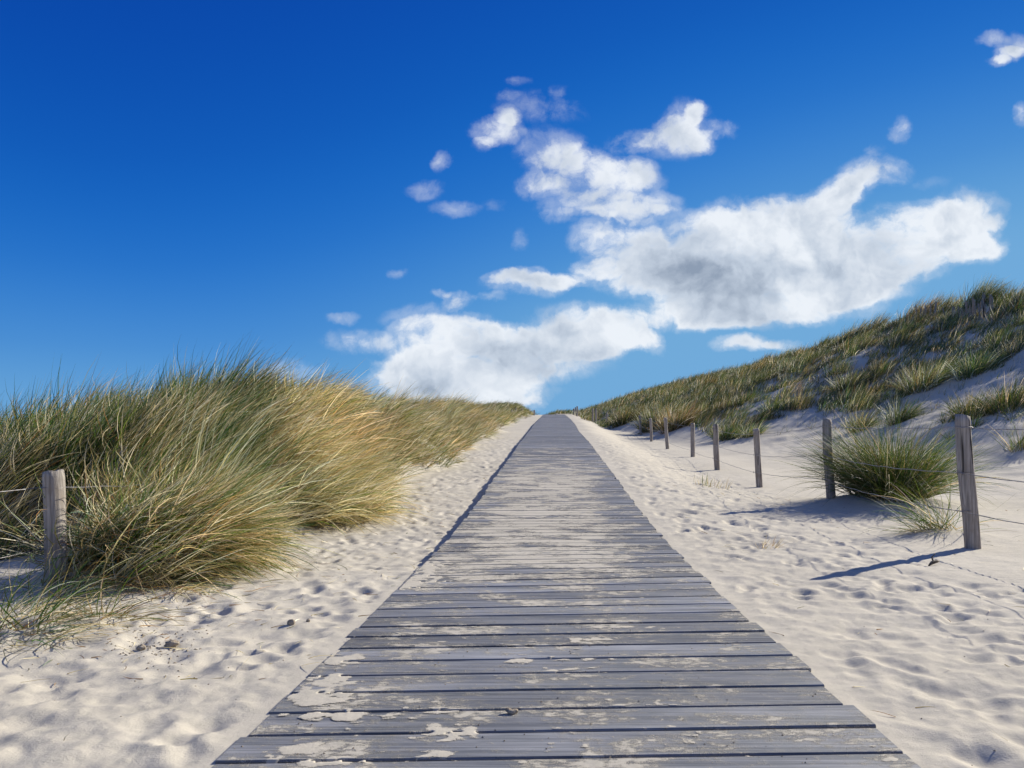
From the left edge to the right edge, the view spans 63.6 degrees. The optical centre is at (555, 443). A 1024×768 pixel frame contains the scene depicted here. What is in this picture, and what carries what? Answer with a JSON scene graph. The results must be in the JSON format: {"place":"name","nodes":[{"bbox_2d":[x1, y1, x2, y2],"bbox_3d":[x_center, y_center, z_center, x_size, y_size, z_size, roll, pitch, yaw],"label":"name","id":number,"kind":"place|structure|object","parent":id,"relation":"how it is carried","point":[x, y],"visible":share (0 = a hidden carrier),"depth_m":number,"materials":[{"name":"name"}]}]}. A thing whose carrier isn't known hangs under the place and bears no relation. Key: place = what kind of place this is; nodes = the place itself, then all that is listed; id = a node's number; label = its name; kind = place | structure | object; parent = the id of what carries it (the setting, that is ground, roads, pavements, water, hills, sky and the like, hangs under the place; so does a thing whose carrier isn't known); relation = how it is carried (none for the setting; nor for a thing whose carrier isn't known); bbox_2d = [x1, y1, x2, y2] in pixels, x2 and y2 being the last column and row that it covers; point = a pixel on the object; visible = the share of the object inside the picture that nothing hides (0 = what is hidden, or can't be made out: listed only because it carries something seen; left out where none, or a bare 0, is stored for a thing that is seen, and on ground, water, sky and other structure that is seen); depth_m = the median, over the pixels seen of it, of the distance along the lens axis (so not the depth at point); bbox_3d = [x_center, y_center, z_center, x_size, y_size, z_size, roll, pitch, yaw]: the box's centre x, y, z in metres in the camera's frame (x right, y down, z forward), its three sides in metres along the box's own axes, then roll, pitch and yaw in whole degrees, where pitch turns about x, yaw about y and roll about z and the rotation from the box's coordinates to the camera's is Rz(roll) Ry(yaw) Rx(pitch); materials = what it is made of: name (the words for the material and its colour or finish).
{"place":"outdoors","nodes":[
{"label":"outdoors","id":0,"kind":"place"},
{"bbox_2d":[0,303,1023,767],"bbox_3d":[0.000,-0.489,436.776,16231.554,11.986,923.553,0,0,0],"label":"sand ground","id":1,"kind":"structure","parent":0,"point":[958,681],"depth_m":4.88,"materials":[{"name":"beige sand"}]},
{"bbox_2d":[0,469,158,584],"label":"post and wire fence","id":2,"kind":"object","parent":1,"relation":"on","point":[53,487],"visible":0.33,"depth_m":5.25,"materials":[{"name":"grey wood"}]},
{"bbox_2d":[1,535,162,604],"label":"marram tussock","id":3,"kind":"object","parent":1,"relation":"on","point":[63,582],"visible":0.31,"depth_m":4.94,"materials":[{"name":"green plant"}]},
{"bbox_2d":[0,550,214,661],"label":"marram tussock","id":4,"kind":"object","parent":1,"relation":"on","point":[55,610],"visible":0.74,"depth_m":4.10,"materials":[{"name":"green plant"}]},
{"bbox_2d":[136,644,145,650],"bbox_3d":[-1.862,0.917,3.713,0.042,0.028,0.038,0,0,44],"label":"sand clod","id":5,"kind":"object","parent":1,"relation":"on","point":[141,647],"visible":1,"depth_m":3.70,"materials":[{"name":"beige sand"}]},
{"bbox_2d":[0,428,317,604],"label":"marram tussock","id":6,"kind":"object","parent":1,"relation":"on","point":[249,529],"visible":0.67,"depth_m":5.56,"materials":[{"name":"green plant"}]},
{"bbox_2d":[164,640,179,647],"bbox_3d":[-1.751,0.915,3.766,0.073,0.037,0.053,0,0,0],"label":"sand clod","id":7,"kind":"object","parent":1,"relation":"on","point":[172,643],"visible":0.94,"depth_m":3.75,"materials":[{"name":"beige sand"}]},
{"bbox_2d":[0,330,538,592],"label":"marram grass","id":8,"kind":"structure","parent":1,"relation":"on","point":[92,436],"depth_m":8.49,"materials":[{"name":"green plant"}]},
{"bbox_2d":[287,619,294,625],"bbox_3d":[-1.340,0.906,4.181,0.041,0.034,0.030,0,0,0],"label":"stone","id":9,"kind":"object","parent":1,"relation":"on","point":[290,622],"visible":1,"depth_m":4.17,"materials":[{"name":"grey stone"}]},
{"bbox_2d":[229,378,435,535],"bbox_3d":[-2.732,0.217,9.809,2.755,2.067,3.655,0,0,0],"label":"marram tussock","id":10,"kind":"object","parent":1,"relation":"on","point":[373,490],"visible":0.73,"depth_m":9.49,"materials":[{"name":"beige plant"}]},
{"bbox_2d":[32,525,1022,766],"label":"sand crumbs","id":11,"kind":"object","parent":1,"relation":"on","point":[170,649],"visible":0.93,"depth_m":3.71,"materials":[{"name":"beige sand"}]},
{"bbox_2d":[211,414,920,767],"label":"boardwalk","id":12,"kind":"structure","parent":1,"relation":"on","point":[553,480],"depth_m":3.42,"materials":[{"name":"grey wood"}]},
{"bbox_2d":[505,708,517,714],"bbox_3d":[-0.150,0.913,2.808,0.046,0.026,0.028,0,0,0],"label":"sand clod","id":13,"kind":"object","parent":12,"relation":"on","point":[510,711],"visible":1,"depth_m":2.80,"materials":[{"name":"beige sand"}]},
{"bbox_2d":[261,540,899,767],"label":"blown sand","id":14,"kind":"structure","parent":12,"relation":"on","point":[307,696],"depth_m":2.94,"materials":[{"name":"beige sand"}]},
{"bbox_2d":[573,406,577,415],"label":"stake fence","id":15,"kind":"object","parent":1,"relation":"on","point":[576,411],"visible":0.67,"depth_m":69.99,"materials":[{"name":"grey wood"}]},
{"bbox_2d":[592,408,607,422],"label":"stake fence","id":16,"kind":"object","parent":1,"relation":"on","point":[596,414],"visible":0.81,"depth_m":54.95,"materials":[{"name":"grey wood"}]},
{"bbox_2d":[606,404,645,427],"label":"marram tussock","id":17,"kind":"object","parent":1,"relation":"on","point":[620,420],"visible":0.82,"depth_m":49.29,"materials":[{"name":"green plant"}]},
{"bbox_2d":[625,396,696,432],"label":"marram tussock","id":18,"kind":"object","parent":1,"relation":"on","point":[644,424],"visible":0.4,"depth_m":43.15,"materials":[{"name":"green plant"}]},
{"bbox_2d":[646,399,708,433],"bbox_3d":[5.912,-1.300,39.331,3.516,1.771,3.750,0,0,0],"label":"marram tussock","id":19,"kind":"object","parent":1,"relation":"on","point":[679,419],"visible":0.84,"depth_m":38.94,"materials":[{"name":"plant"}]},
{"bbox_2d":[703,422,746,440],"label":"marram tussock","id":20,"kind":"object","parent":1,"relation":"on","point":[725,436],"visible":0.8,"depth_m":31.18,"materials":[{"name":"green plant"}]},
{"bbox_2d":[728,421,772,438],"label":"marram tussock","id":21,"kind":"object","parent":1,"relation":"on","point":[749,433],"visible":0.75,"depth_m":30.43,"materials":[{"name":"green plant"}]},
{"bbox_2d":[755,535,782,548],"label":"dry grass","id":22,"kind":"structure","parent":1,"relation":"on","point":[771,544],"depth_m":7.15,"materials":[{"name":"beige plant"}]},
{"bbox_2d":[747,391,798,412],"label":"marram tussock","id":23,"kind":"object","parent":1,"relation":"on","point":[775,404],"visible":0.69,"depth_m":34.11,"materials":[{"name":"green plant"}]},
{"bbox_2d":[546,288,1023,436],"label":"marram grass","id":24,"kind":"structure","parent":1,"relation":"on","point":[735,380],"depth_m":36.38,"materials":[{"name":"green plant"}]},
{"bbox_2d":[771,345,804,359],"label":"marram tussock","id":25,"kind":"object","parent":1,"relation":"on","point":[789,351],"visible":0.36,"depth_m":51.92,"materials":[{"name":"green plant"}]},
{"bbox_2d":[814,332,843,347],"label":"marram tussock","id":26,"kind":"object","parent":1,"relation":"on","point":[829,339],"visible":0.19,"depth_m":50.23,"materials":[{"name":"green plant"}]},
{"bbox_2d":[638,414,1023,548],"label":"post and wire fence","id":27,"kind":"object","parent":1,"relation":"on","point":[967,486],"visible":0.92,"depth_m":6.92,"materials":[{"name":"grey wood"}]},
{"bbox_2d":[819,364,877,394],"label":"marram tussock","id":28,"kind":"object","parent":1,"relation":"on","point":[842,386],"visible":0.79,"depth_m":32.78,"materials":[{"name":"green plant"}]},
{"bbox_2d":[833,319,878,345],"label":"marram tussock","id":29,"kind":"object","parent":1,"relation":"on","point":[860,326],"visible":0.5,"depth_m":44.83,"materials":[{"name":"green plant"}]},
{"bbox_2d":[833,407,884,432],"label":"marram tussock","id":30,"kind":"object","parent":1,"relation":"on","point":[868,423],"visible":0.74,"depth_m":26.03,"materials":[{"name":"green plant"}]},
{"bbox_2d":[863,309,895,327],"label":"marram tussock","id":31,"kind":"object","parent":1,"relation":"on","point":[879,321],"visible":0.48,"depth_m":45.35,"materials":[{"name":"green plant"}]},
{"bbox_2d":[774,402,1022,509],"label":"marram tussock","id":32,"kind":"object","parent":1,"relation":"on","point":[865,477],"visible":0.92,"depth_m":10.50,"materials":[{"name":"green plant"}]},
{"bbox_2d":[868,395,932,425],"bbox_3d":[10.693,-1.077,25.302,2.024,1.140,2.052,0,0,0],"label":"marram tussock","id":33,"kind":"object","parent":1,"relation":"on","point":[905,415],"visible":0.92,"depth_m":25.15,"materials":[{"name":"green plant"}]},
{"bbox_2d":[895,293,942,319],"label":"marram tussock","id":34,"kind":"object","parent":1,"relation":"on","point":[914,307],"visible":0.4,"depth_m":42.15,"materials":[{"name":"green plant"}]},
{"bbox_2d":[905,302,936,321],"bbox_3d":[17.409,-6.115,39.457,0.276,1.166,2.371,0,0,-14],"label":"paling fence","id":35,"kind":"object","parent":1,"relation":"on","point":[930,313],"visible":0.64,"depth_m":38.98,"materials":[{"name":"grey wood"}]},
{"bbox_2d":[882,353,963,394],"bbox_3d":[13.106,-2.436,28.965,3.095,1.630,3.337,0,0,0],"label":"marram tussock","id":36,"kind":"object","parent":1,"relation":"on","point":[934,382],"visible":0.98,"depth_m":28.59,"materials":[{"name":"green plant"}]},
{"bbox_2d":[851,463,1016,536],"bbox_3d":[3.540,0.581,7.724,1.483,0.827,1.308,0,0,38],"label":"marram tussock","id":37,"kind":"object","parent":1,"relation":"on","point":[936,526],"visible":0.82,"depth_m":7.76,"materials":[{"name":"green plant"}]},
{"bbox_2d":[928,554,939,565],"bbox_3d":[2.807,0.863,6.126,0.114,0.088,0.037,0,0,-19],"label":"driftwood","id":38,"kind":"object","parent":1,"relation":"on","point":[932,562],"visible":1,"depth_m":6.11,"materials":[{"name":"wood"}]},
{"bbox_2d":[912,293,959,316],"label":"marram tussock","id":39,"kind":"object","parent":1,"relation":"on","point":[933,301],"visible":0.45,"depth_m":41.29,"materials":[{"name":"green plant"}]},
{"bbox_2d":[932,407,961,423],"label":"marram tussock","id":40,"kind":"object","parent":1,"relation":"on","point":[944,420],"visible":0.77,"depth_m":22.77,"materials":[{"name":"green plant"}]},
{"bbox_2d":[939,429,954,439],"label":"marram tussock","id":41,"kind":"object","parent":1,"relation":"on","point":[948,438],"visible":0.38,"depth_m":21.20,"materials":[{"name":"green plant"}]},
{"bbox_2d":[928,289,970,313],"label":"marram tussock","id":42,"kind":"object","parent":1,"relation":"on","point":[951,302],"visible":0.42,"depth_m":39.87,"materials":[{"name":"green plant"}]},
{"bbox_2d":[942,292,992,321],"bbox_3d":[17.833,-5.717,36.081,0.590,1.346,2.791,0,0,-14],"label":"paling fence","id":43,"kind":"object","parent":1,"relation":"on","point":[982,302],"visible":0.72,"depth_m":34.97,"materials":[{"name":"grey wood"}]},
{"bbox_2d":[930,386,1009,418],"bbox_3d":[11.625,-1.155,22.624,2.361,1.147,2.403,0,0,0],"label":"marram tussock","id":44,"kind":"object","parent":1,"relation":"on","point":[962,409],"visible":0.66,"depth_m":22.62,"materials":[{"name":"green plant"}]},
{"bbox_2d":[954,407,987,428],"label":"marram tussock","id":45,"kind":"object","parent":1,"relation":"on","point":[975,424],"visible":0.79,"depth_m":21.23,"materials":[{"name":"green plant"}]},
{"bbox_2d":[939,347,1014,381],"bbox_3d":[14.242,-2.718,27.733,2.548,1.344,2.746,0,0,0],"label":"marram tussock","id":46,"kind":"object","parent":1,"relation":"on","point":[981,364],"visible":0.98,"depth_m":27.51,"materials":[{"name":"green plant"}]},
{"bbox_2d":[956,273,1014,307],"bbox_3d":[19.808,-6.989,37.665,2.604,1.793,2.787,0,0,0],"label":"marram tussock","id":47,"kind":"object","parent":1,"relation":"on","point":[990,290],"visible":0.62,"depth_m":37.54,"materials":[{"name":"green plant"}]},
{"bbox_2d":[959,373,1023,416],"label":"marram tussock","id":48,"kind":"object","parent":1,"relation":"on","point":[1018,395],"visible":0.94,"depth_m":21.88,"materials":[{"name":"green plant"}]},
{"bbox_2d":[987,280,1021,300],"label":"marram tussock","id":49,"kind":"object","parent":1,"relation":"on","point":[1001,292],"visible":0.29,"depth_m":37.28,"materials":[{"name":"green plant"}]},
{"bbox_2d":[987,420,1023,452],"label":"marram tussock","id":50,"kind":"object","parent":1,"relation":"on","point":[1020,442],"visible":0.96,"depth_m":18.10,"materials":[{"name":"green plant"}]},
{"bbox_2d":[994,400,1023,420],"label":"marram tussock","id":51,"kind":"object","parent":1,"relation":"on","point":[1011,413],"visible":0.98,"depth_m":20.55,"materials":[{"name":"green plant"}]},
{"bbox_2d":[998,283,1023,306],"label":"marram tussock","id":52,"kind":"object","parent":1,"relation":"on","point":[1019,295],"visible":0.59,"depth_m":34.78,"materials":[{"name":"green plant"}]},
{"bbox_2d":[0,0,1023,427],"label":"sky","id":53,"kind":"structure","parent":0,"point":[547,205],"materials":[{"name":"blue"}]},
{"bbox_2d":[1,475,1023,767],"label":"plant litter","id":54,"kind":"object","parent":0,"point":[303,599],"visible":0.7,"depth_m":4.58,"materials":[{"name":"brown plant"}]},
{"bbox_2d":[694,475,729,488],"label":"dry grass","id":55,"kind":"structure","parent":0,"point":[705,484],"depth_m":13.79,"materials":[{"name":"beige plant"}]}
]}

